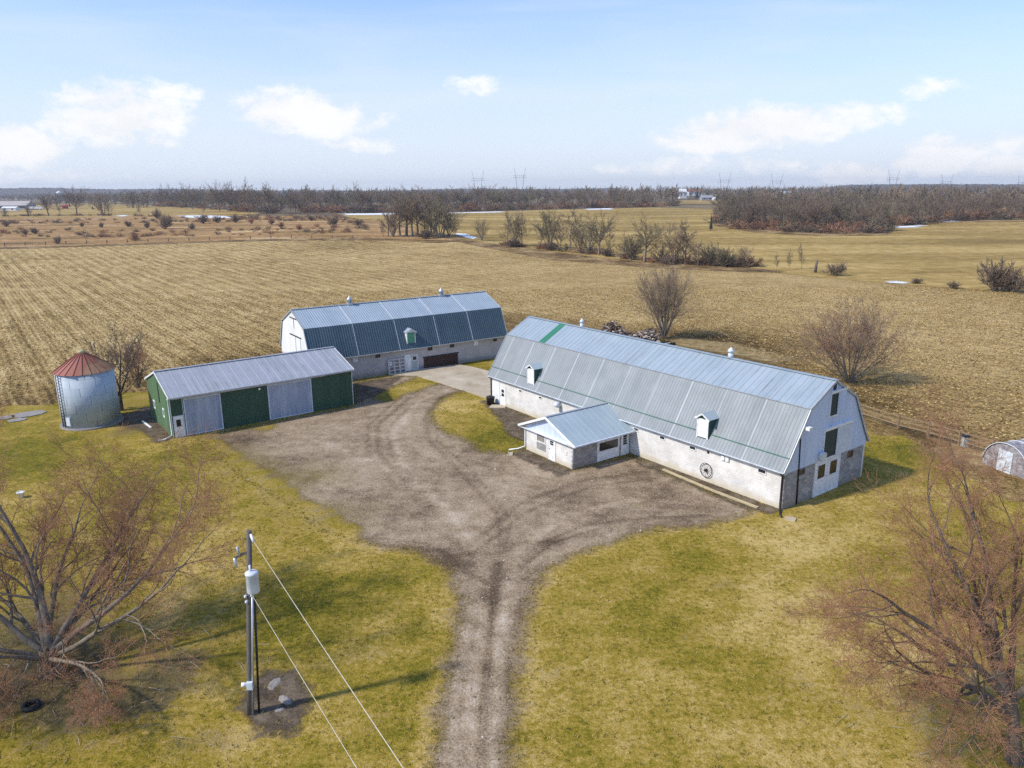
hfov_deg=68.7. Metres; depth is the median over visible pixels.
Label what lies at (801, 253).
hedgerow tree
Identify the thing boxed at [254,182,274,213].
bare tree
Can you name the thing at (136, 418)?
soil patch
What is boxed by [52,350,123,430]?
grain bin
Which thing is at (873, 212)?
woodland tree
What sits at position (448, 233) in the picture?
hedgerow tree
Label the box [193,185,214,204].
woodland tree
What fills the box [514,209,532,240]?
hedgerow tree
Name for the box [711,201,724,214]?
woodland tree
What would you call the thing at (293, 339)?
sliding door
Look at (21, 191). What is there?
hills
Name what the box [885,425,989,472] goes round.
dead weeds
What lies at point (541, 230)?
hedgerow tree
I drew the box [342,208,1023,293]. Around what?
field
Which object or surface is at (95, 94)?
sky
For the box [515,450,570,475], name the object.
soil patch
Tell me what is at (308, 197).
bare tree
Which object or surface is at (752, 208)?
woodland tree
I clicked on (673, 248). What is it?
hedgerow tree
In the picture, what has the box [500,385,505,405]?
door
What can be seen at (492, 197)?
woodland tree
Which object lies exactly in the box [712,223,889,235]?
dead weeds
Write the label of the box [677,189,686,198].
farmhouse
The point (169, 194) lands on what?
woodland tree
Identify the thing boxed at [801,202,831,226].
woodland tree
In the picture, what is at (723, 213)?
woodland tree
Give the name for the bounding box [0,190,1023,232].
ground
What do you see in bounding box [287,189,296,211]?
woodland tree
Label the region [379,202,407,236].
hedgerow tree
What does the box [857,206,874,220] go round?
woodland tree
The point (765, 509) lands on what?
soil patch
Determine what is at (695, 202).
field
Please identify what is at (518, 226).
hedgerow tree
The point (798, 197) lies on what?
woodland tree
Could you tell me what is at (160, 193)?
bare tree
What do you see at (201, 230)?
meadow
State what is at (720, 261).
shrub
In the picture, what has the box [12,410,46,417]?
concrete slab
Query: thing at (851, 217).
woodland tree
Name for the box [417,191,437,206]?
woodland tree
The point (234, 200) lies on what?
woodland tree
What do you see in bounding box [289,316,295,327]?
hay door
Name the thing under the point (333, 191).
woodland tree
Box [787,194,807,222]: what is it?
woodland tree
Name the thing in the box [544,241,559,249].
shrub
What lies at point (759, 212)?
woodland tree
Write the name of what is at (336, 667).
power cable
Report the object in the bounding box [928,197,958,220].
woodland tree
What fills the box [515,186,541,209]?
woodland tree
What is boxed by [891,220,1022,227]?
dead weeds
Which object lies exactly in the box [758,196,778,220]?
woodland tree
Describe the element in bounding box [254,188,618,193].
hills
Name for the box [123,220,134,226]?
shrub
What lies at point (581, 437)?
block annex
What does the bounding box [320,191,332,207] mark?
woodland tree
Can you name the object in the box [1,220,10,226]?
shrub
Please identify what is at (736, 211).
woodland tree
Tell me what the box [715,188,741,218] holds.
woodland tree
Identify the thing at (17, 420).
concrete slab
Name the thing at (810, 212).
woodland tree
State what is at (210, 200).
woodland tree
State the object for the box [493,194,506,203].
woodland tree
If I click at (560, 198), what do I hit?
woodland tree
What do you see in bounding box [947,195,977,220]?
woodland tree
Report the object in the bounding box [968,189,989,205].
woodland tree
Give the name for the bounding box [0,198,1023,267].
undergrowth
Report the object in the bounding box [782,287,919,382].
vase tree
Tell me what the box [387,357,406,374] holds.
livestock gate
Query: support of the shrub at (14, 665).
on the lawn at (32, 448)
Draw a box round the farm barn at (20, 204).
[0,201,35,208]
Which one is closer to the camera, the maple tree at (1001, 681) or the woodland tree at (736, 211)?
the maple tree at (1001, 681)
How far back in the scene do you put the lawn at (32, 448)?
38.25 m
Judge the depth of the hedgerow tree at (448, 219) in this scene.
333.69 m
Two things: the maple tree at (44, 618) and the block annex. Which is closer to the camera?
the maple tree at (44, 618)
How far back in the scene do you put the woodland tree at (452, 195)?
669.45 m
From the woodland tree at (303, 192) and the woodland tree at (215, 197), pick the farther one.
the woodland tree at (215, 197)
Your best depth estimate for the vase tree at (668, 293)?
111.05 m
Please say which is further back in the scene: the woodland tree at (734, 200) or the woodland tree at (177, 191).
the woodland tree at (177, 191)
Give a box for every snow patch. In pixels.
[177,215,232,217]
[346,213,392,214]
[455,233,476,238]
[457,211,502,212]
[895,225,925,227]
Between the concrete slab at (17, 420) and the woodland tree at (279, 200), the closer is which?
the concrete slab at (17, 420)
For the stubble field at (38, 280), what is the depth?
148.17 m
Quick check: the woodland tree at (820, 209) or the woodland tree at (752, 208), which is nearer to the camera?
the woodland tree at (820, 209)
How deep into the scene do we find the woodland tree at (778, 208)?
389.07 m
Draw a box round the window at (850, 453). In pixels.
[847,450,853,458]
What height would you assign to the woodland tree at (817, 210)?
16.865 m
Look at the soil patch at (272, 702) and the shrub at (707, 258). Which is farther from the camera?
the shrub at (707, 258)
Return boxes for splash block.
[784,516,796,521]
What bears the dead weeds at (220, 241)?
on the meadow
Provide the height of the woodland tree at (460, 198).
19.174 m
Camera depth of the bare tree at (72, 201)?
612.26 m
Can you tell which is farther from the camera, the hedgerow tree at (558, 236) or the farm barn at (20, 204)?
the farm barn at (20, 204)
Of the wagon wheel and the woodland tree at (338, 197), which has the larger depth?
the woodland tree at (338, 197)
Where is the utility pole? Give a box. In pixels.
[233,529,259,714]
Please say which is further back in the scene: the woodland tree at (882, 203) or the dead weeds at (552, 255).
the woodland tree at (882, 203)
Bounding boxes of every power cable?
[253,597,356,767]
[254,542,403,767]
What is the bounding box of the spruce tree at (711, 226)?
[709,215,712,229]
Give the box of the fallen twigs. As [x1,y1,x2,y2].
[0,555,1019,767]
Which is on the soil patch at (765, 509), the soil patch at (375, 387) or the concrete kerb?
the concrete kerb
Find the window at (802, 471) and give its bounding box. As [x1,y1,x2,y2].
[799,468,804,475]
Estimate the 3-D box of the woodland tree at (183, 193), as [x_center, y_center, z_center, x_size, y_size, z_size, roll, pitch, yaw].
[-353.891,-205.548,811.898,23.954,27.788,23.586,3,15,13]
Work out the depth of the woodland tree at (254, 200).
599.51 m
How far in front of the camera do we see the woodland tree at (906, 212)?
396.13 m
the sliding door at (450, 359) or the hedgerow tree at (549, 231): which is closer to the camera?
the sliding door at (450, 359)
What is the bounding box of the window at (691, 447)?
[689,445,695,450]
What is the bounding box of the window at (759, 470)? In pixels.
[757,467,766,474]
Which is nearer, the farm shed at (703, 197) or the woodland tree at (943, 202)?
the woodland tree at (943, 202)
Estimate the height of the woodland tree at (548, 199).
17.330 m
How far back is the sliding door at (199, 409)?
70.27 m
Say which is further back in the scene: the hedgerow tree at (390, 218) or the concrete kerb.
the hedgerow tree at (390, 218)
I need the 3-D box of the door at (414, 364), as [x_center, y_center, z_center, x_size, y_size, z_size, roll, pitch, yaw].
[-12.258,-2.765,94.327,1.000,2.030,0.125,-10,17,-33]
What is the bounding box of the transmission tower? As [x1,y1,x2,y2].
[513,168,525,189]
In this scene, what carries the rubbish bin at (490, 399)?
on the soil patch at (506, 413)
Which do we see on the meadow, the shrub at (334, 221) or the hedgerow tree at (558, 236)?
the shrub at (334, 221)
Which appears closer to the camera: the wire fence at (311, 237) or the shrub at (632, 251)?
the shrub at (632, 251)
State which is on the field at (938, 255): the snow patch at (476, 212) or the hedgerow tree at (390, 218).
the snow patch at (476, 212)
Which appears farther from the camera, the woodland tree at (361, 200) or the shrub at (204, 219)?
the woodland tree at (361, 200)
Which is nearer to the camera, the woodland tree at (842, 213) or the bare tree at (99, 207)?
the woodland tree at (842, 213)
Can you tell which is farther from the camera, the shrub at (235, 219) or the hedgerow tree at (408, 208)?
the shrub at (235, 219)
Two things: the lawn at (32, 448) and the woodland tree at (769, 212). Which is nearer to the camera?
the lawn at (32, 448)
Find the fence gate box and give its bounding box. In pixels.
[960,435,969,446]
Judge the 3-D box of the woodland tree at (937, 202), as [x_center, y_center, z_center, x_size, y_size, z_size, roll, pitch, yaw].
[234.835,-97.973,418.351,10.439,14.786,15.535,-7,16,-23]
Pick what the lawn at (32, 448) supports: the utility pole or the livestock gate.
the utility pole
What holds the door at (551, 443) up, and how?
in the block annex
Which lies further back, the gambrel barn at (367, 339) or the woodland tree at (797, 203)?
the woodland tree at (797, 203)
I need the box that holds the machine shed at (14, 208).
[1,206,19,210]
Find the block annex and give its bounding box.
[509,402,634,469]
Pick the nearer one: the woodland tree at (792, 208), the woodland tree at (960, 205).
the woodland tree at (792, 208)
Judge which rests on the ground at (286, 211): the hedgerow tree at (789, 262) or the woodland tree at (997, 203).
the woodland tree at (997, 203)
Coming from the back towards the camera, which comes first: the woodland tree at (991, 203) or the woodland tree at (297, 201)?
the woodland tree at (297, 201)
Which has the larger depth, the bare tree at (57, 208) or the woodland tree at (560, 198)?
the woodland tree at (560, 198)
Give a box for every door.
[173,415,185,437]
[183,393,223,435]
[267,378,312,419]
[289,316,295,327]
[290,333,300,351]
[295,337,300,350]
[404,354,411,370]
[411,354,418,369]
[424,353,457,367]
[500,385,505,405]
[548,438,555,461]
[620,434,628,455]
[814,460,827,495]
[825,455,839,490]
[835,423,851,454]
[837,390,846,413]
[996,449,1013,473]
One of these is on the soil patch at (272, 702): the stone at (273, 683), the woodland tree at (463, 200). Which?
the stone at (273, 683)
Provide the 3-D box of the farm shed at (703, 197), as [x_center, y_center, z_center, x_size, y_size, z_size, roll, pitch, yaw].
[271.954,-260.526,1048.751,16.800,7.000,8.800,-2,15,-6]
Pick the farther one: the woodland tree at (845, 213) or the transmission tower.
the transmission tower
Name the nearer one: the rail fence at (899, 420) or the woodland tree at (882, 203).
the rail fence at (899, 420)
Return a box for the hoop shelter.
[982,439,1023,478]
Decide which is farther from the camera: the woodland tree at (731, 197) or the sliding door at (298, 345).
the woodland tree at (731, 197)
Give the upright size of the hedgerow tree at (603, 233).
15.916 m
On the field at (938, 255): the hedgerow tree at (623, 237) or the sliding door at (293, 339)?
the hedgerow tree at (623, 237)
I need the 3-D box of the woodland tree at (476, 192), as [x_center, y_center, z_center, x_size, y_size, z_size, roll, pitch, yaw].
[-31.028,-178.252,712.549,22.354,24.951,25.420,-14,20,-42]
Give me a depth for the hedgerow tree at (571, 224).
266.79 m
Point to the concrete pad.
(472, 380)
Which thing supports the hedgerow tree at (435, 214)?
on the ground at (286, 211)
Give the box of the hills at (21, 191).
[0,187,218,197]
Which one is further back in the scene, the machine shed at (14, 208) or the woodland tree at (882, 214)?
the machine shed at (14, 208)
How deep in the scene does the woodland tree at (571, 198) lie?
686.42 m
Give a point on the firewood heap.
(650, 334)
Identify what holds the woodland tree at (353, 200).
on the ground at (286, 211)
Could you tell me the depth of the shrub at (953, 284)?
165.46 m
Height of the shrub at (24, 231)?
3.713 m
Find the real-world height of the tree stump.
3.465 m
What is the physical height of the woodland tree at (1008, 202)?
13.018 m
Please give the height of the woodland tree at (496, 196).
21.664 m
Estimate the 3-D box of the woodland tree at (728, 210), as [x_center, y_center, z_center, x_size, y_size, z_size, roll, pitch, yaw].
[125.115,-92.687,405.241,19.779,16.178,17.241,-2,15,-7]
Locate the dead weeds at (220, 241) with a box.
[0,238,462,248]
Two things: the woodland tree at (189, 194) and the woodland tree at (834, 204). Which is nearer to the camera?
the woodland tree at (834, 204)
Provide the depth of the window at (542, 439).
63.43 m
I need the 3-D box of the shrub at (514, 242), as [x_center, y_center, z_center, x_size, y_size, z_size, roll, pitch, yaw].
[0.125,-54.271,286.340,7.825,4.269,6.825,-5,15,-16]
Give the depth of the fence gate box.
64.99 m
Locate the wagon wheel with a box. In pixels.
[700,463,711,477]
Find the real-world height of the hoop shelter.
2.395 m
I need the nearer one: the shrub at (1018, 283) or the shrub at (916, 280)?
the shrub at (1018, 283)
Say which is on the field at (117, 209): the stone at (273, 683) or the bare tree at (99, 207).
the bare tree at (99, 207)
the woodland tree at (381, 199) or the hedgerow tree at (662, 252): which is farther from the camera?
the woodland tree at (381, 199)
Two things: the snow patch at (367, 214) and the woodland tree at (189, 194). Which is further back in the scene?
the woodland tree at (189, 194)
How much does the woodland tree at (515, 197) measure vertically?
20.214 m
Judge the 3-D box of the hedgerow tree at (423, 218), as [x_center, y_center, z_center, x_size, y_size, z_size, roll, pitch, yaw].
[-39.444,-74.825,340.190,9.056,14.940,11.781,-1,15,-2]
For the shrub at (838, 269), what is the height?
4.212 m
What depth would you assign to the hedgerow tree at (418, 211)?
329.83 m
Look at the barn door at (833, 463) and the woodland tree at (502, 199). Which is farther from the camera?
the woodland tree at (502, 199)
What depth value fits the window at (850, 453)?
56.94 m
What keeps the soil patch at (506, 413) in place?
on the lawn at (32, 448)
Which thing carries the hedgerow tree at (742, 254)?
on the field at (938, 255)
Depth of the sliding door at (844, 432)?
55.69 m
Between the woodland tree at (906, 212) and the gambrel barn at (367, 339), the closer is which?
the gambrel barn at (367, 339)
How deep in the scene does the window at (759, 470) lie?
53.53 m
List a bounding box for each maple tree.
[0,399,259,740]
[769,383,1023,767]
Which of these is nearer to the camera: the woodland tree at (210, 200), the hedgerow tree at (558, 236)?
the hedgerow tree at (558, 236)
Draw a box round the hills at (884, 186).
[823,184,1023,190]
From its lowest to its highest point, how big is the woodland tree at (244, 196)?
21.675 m
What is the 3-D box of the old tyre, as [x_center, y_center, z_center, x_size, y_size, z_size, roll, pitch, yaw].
[-21.255,14.206,33.117,0.819,0.220,0.820,0,15,0]
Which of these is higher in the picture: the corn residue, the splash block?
the corn residue
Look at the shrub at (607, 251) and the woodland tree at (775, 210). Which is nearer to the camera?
the shrub at (607, 251)
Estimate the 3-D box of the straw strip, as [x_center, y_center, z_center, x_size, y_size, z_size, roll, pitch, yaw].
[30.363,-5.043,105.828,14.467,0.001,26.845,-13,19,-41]
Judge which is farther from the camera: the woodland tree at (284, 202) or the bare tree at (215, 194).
the bare tree at (215, 194)
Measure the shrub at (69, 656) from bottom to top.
2.463 m
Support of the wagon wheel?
attached to the gambrel barn at (780, 438)
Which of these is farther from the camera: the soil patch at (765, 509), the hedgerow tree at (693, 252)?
the hedgerow tree at (693, 252)
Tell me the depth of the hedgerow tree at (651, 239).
225.20 m
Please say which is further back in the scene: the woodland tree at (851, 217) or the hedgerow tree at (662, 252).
the woodland tree at (851, 217)
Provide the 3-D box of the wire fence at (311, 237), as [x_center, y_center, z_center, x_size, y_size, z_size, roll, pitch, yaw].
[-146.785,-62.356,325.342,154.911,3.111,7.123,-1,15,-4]
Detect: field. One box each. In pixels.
[0,203,257,217]
[0,240,1023,501]
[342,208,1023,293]
[670,200,720,203]
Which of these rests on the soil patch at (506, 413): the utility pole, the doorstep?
the doorstep
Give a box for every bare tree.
[24,203,33,216]
[25,193,52,215]
[55,199,62,215]
[59,186,86,215]
[79,318,149,410]
[87,191,116,214]
[103,198,113,215]
[113,339,155,386]
[157,186,165,205]
[181,186,199,208]
[206,181,227,210]
[218,180,238,210]
[241,176,252,212]
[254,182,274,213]
[303,185,312,213]
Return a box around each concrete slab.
[0,415,13,419]
[7,418,27,422]
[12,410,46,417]
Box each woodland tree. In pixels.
[159,188,169,201]
[165,187,175,201]
[170,186,185,201]
[172,183,195,200]
[183,189,194,203]
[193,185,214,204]
[204,191,213,206]
[207,183,221,205]
[223,189,245,205]
[228,188,259,205]
[237,189,261,211]
[261,188,277,204]
[272,192,295,212]
[273,194,286,211]
[285,189,306,212]
[286,185,319,201]
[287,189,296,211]
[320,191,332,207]
[328,186,336,206]
[328,189,341,205]
[331,181,360,209]
[351,188,374,209]
[354,190,366,205]
[360,187,379,206]
[376,195,387,204]
[404,184,438,201]
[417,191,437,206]
[443,185,472,209]
[448,191,470,205]
[451,191,476,205]
[462,184,484,203]
[469,189,478,204]
[477,183,501,203]
[490,188,509,205]
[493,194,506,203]
[508,187,521,203]
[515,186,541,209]
[542,191,550,203]
[549,189,568,208]
[565,187,579,202]
[581,192,591,203]
[605,190,623,201]
[612,193,623,203]
[631,189,647,200]
[711,190,752,220]
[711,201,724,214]
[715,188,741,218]
[717,202,732,223]
[723,190,738,222]
[724,202,752,227]
[729,199,745,221]
[736,196,758,224]
[740,196,761,227]
[742,195,767,224]
[750,190,776,218]
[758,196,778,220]
[759,198,778,225]
[767,200,783,225]
[771,199,800,223]
[774,189,797,208]
[776,194,814,221]
[779,200,808,220]
[783,200,817,223]
[786,189,814,204]
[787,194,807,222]
[789,193,810,220]
[800,199,836,231]
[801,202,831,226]
[804,204,821,224]
[812,196,828,226]
[818,198,848,217]
[821,194,850,224]
[822,192,845,222]
[832,199,852,220]
[837,194,850,223]
[838,202,861,222]
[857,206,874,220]
[862,203,881,226]
[864,198,891,224]
[867,202,889,226]
[869,197,894,216]
[880,204,905,226]
[890,195,926,218]
[906,199,916,216]
[915,189,927,210]
[923,196,947,221]
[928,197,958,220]
[933,192,953,215]
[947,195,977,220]
[950,189,983,213]
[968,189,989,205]
[977,197,999,214]
[980,196,1007,210]
[985,194,1000,210]
[990,193,1001,211]
[1000,194,1013,207]
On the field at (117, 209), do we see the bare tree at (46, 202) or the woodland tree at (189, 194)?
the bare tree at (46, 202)
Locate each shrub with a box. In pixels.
[0,637,51,695]
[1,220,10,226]
[6,637,82,683]
[20,228,28,234]
[29,227,39,233]
[53,235,61,243]
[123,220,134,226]
[128,232,140,240]
[152,208,162,218]
[156,214,173,228]
[198,213,208,223]
[212,216,221,222]
[230,214,240,222]
[326,216,338,224]
[353,219,363,225]
[414,228,436,238]
[502,237,522,246]
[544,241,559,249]
[600,246,615,256]
[615,233,644,259]
[657,253,677,263]
[695,241,729,265]
[707,247,736,266]
[725,259,740,266]
[822,262,849,275]
[911,278,924,283]
[947,280,962,288]
[977,256,1023,290]
[992,268,1023,291]
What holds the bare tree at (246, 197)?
on the field at (117, 209)
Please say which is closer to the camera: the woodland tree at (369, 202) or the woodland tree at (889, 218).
the woodland tree at (889, 218)
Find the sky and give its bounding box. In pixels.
[0,0,1023,190]
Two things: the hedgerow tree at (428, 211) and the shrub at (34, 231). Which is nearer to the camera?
the hedgerow tree at (428, 211)
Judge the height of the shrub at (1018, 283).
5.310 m
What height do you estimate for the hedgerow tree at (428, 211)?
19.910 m
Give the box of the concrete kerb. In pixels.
[662,469,758,508]
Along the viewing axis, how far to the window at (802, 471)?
53.28 m
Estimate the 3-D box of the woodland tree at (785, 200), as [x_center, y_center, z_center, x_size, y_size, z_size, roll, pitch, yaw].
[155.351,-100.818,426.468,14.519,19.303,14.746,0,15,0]
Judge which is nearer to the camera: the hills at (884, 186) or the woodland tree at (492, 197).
the woodland tree at (492, 197)
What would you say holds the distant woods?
on the ground at (286, 211)
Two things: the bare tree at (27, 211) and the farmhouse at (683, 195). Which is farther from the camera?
the farmhouse at (683, 195)
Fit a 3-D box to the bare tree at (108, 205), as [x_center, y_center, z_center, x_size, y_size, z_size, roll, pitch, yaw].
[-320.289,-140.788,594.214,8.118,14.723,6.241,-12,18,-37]
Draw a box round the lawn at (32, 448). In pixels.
[0,324,1023,767]
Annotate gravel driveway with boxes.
[211,376,753,767]
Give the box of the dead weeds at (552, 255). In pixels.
[442,236,778,271]
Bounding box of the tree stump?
[814,260,817,272]
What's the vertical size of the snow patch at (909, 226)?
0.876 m
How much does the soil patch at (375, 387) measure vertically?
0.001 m
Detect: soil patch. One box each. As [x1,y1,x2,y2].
[118,406,171,442]
[234,668,311,737]
[354,376,402,402]
[481,400,540,439]
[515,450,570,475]
[632,455,778,513]
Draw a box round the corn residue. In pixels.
[0,286,1023,445]
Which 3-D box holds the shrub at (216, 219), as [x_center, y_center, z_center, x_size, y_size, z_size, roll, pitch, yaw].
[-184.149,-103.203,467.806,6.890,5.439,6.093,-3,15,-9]
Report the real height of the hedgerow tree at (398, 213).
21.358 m
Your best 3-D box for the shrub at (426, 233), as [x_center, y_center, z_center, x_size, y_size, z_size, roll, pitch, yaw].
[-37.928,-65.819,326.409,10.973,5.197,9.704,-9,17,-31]
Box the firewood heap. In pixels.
[600,321,660,341]
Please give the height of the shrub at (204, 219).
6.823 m
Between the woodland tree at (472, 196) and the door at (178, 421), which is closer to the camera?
the door at (178, 421)
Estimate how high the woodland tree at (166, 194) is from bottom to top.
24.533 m
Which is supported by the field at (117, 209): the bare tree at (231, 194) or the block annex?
the bare tree at (231, 194)
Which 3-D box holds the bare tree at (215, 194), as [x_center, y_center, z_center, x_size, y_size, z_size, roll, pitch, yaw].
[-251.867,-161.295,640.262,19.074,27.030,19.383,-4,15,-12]
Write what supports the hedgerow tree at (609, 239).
on the field at (938, 255)
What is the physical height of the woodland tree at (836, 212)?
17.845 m
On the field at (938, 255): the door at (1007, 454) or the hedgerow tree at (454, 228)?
the hedgerow tree at (454, 228)
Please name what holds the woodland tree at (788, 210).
on the ground at (286, 211)
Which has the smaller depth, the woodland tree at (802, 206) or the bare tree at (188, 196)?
the woodland tree at (802, 206)
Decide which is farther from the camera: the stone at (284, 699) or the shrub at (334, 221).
the shrub at (334, 221)
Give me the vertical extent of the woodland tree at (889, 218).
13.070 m
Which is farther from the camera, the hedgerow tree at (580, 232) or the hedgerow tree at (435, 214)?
the hedgerow tree at (435, 214)
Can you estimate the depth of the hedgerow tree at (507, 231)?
292.17 m
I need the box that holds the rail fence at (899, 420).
[860,403,997,448]
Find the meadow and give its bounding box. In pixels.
[0,215,461,246]
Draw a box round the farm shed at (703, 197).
[699,195,712,199]
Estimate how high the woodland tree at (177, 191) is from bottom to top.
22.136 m
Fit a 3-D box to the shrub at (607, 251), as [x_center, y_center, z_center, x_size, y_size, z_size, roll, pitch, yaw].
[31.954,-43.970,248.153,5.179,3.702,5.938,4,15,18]
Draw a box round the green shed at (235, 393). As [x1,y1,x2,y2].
[144,346,354,439]
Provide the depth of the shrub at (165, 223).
416.68 m
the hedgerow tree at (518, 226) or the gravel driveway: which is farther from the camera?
the hedgerow tree at (518, 226)
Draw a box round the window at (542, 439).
[536,433,545,443]
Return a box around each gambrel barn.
[280,289,506,379]
[487,316,869,517]
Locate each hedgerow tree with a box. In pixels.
[378,208,397,235]
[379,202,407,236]
[384,190,406,234]
[385,190,431,236]
[390,187,420,235]
[393,188,437,235]
[414,196,471,237]
[417,203,432,228]
[418,192,448,234]
[437,204,459,236]
[439,211,462,235]
[450,222,458,236]
[471,218,489,240]
[497,212,514,239]
[505,206,524,240]
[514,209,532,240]
[532,207,556,242]
[533,210,564,242]
[549,213,567,246]
[558,203,585,250]
[564,223,587,250]
[571,216,604,252]
[582,209,620,254]
[605,228,615,248]
[619,233,626,251]
[630,211,686,261]
[646,241,672,262]
[659,224,698,264]
[673,218,702,264]
[685,240,705,265]
[735,245,754,266]
[786,250,793,269]
[798,246,805,265]
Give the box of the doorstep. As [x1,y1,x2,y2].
[489,405,505,407]
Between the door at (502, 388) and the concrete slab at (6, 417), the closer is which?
the concrete slab at (6, 417)
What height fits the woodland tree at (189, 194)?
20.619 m
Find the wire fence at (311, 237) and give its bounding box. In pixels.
[4,235,352,245]
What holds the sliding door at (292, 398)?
in the green shed at (235, 393)
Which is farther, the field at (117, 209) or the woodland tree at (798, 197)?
the field at (117, 209)
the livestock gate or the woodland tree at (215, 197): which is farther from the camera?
the woodland tree at (215, 197)
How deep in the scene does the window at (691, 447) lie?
58.47 m
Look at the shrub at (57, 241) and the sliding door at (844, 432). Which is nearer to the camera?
the sliding door at (844, 432)
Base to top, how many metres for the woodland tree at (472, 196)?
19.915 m
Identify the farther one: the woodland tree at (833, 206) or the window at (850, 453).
the woodland tree at (833, 206)
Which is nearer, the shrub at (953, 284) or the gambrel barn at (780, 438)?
the gambrel barn at (780, 438)
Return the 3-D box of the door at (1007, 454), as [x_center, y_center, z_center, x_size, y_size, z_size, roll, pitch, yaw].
[38.922,6.129,59.189,0.070,1.730,1.200,-5,15,-17]
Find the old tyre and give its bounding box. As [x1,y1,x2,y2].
[20,698,41,712]
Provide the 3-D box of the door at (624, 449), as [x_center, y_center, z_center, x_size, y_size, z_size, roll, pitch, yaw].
[9.582,5.040,63.706,0.940,2.000,0.116,-11,18,-35]
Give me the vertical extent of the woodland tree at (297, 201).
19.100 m
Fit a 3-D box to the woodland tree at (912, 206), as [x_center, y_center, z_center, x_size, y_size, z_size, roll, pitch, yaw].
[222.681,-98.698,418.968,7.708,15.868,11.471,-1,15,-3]
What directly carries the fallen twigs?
on the lawn at (32, 448)
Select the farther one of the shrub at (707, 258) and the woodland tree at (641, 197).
the woodland tree at (641, 197)
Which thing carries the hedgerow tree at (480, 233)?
on the field at (938, 255)
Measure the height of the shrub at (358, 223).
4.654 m
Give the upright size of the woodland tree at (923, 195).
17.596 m
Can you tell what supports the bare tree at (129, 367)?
on the lawn at (32, 448)
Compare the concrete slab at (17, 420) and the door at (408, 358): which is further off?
the door at (408, 358)
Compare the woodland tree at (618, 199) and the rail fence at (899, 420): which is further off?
the woodland tree at (618, 199)
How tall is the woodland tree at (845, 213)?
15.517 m
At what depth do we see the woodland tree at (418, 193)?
697.95 m
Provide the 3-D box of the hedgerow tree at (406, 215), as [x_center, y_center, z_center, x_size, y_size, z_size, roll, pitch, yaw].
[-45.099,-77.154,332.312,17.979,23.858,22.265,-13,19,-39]
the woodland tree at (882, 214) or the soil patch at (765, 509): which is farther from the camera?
the woodland tree at (882, 214)
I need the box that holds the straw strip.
[671,336,794,363]
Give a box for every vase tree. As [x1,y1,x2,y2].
[629,254,703,338]
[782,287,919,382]
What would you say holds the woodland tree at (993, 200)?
on the ground at (286, 211)
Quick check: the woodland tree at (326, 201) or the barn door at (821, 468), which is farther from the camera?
the woodland tree at (326, 201)
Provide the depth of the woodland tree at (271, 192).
625.50 m
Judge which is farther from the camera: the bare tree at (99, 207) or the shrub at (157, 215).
the bare tree at (99, 207)
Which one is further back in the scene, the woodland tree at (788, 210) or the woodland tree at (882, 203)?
the woodland tree at (882, 203)
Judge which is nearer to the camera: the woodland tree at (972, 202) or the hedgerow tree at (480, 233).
the hedgerow tree at (480, 233)
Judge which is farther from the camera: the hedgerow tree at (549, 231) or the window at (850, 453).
the hedgerow tree at (549, 231)
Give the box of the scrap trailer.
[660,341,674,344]
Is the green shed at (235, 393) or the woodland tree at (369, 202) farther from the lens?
the woodland tree at (369, 202)
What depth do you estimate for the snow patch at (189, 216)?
532.65 m
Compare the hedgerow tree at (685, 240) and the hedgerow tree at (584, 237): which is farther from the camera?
the hedgerow tree at (584, 237)
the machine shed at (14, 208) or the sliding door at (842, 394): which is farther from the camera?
the machine shed at (14, 208)
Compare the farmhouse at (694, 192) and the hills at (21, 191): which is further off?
the hills at (21, 191)
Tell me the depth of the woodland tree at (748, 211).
390.28 m
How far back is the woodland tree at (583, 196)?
665.24 m
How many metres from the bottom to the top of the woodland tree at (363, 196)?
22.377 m
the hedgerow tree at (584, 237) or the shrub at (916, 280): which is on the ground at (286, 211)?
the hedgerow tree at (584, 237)
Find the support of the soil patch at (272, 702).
on the lawn at (32, 448)
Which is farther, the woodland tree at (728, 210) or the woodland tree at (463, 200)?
the woodland tree at (463, 200)
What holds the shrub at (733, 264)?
on the field at (938, 255)
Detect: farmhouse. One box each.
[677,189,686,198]
[687,189,702,195]
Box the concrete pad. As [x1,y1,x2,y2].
[392,364,490,397]
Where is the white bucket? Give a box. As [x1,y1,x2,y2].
[16,491,24,498]
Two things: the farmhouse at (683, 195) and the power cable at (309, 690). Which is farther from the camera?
the farmhouse at (683, 195)
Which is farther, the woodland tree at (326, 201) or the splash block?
the woodland tree at (326, 201)
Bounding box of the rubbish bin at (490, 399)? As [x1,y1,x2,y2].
[486,395,494,404]
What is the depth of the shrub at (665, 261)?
221.06 m
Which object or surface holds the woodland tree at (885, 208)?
on the ground at (286, 211)
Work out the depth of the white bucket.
55.78 m
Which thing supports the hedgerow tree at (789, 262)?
on the field at (938, 255)
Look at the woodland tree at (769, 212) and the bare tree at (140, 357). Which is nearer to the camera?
the bare tree at (140, 357)
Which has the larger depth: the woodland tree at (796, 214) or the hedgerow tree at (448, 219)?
the woodland tree at (796, 214)
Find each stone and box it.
[267,677,280,689]
[278,695,291,704]
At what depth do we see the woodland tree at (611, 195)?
687.25 m
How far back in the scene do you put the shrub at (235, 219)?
465.61 m
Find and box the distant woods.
[0,183,1023,214]
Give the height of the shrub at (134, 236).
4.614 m
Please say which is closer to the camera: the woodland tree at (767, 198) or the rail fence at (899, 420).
the rail fence at (899, 420)

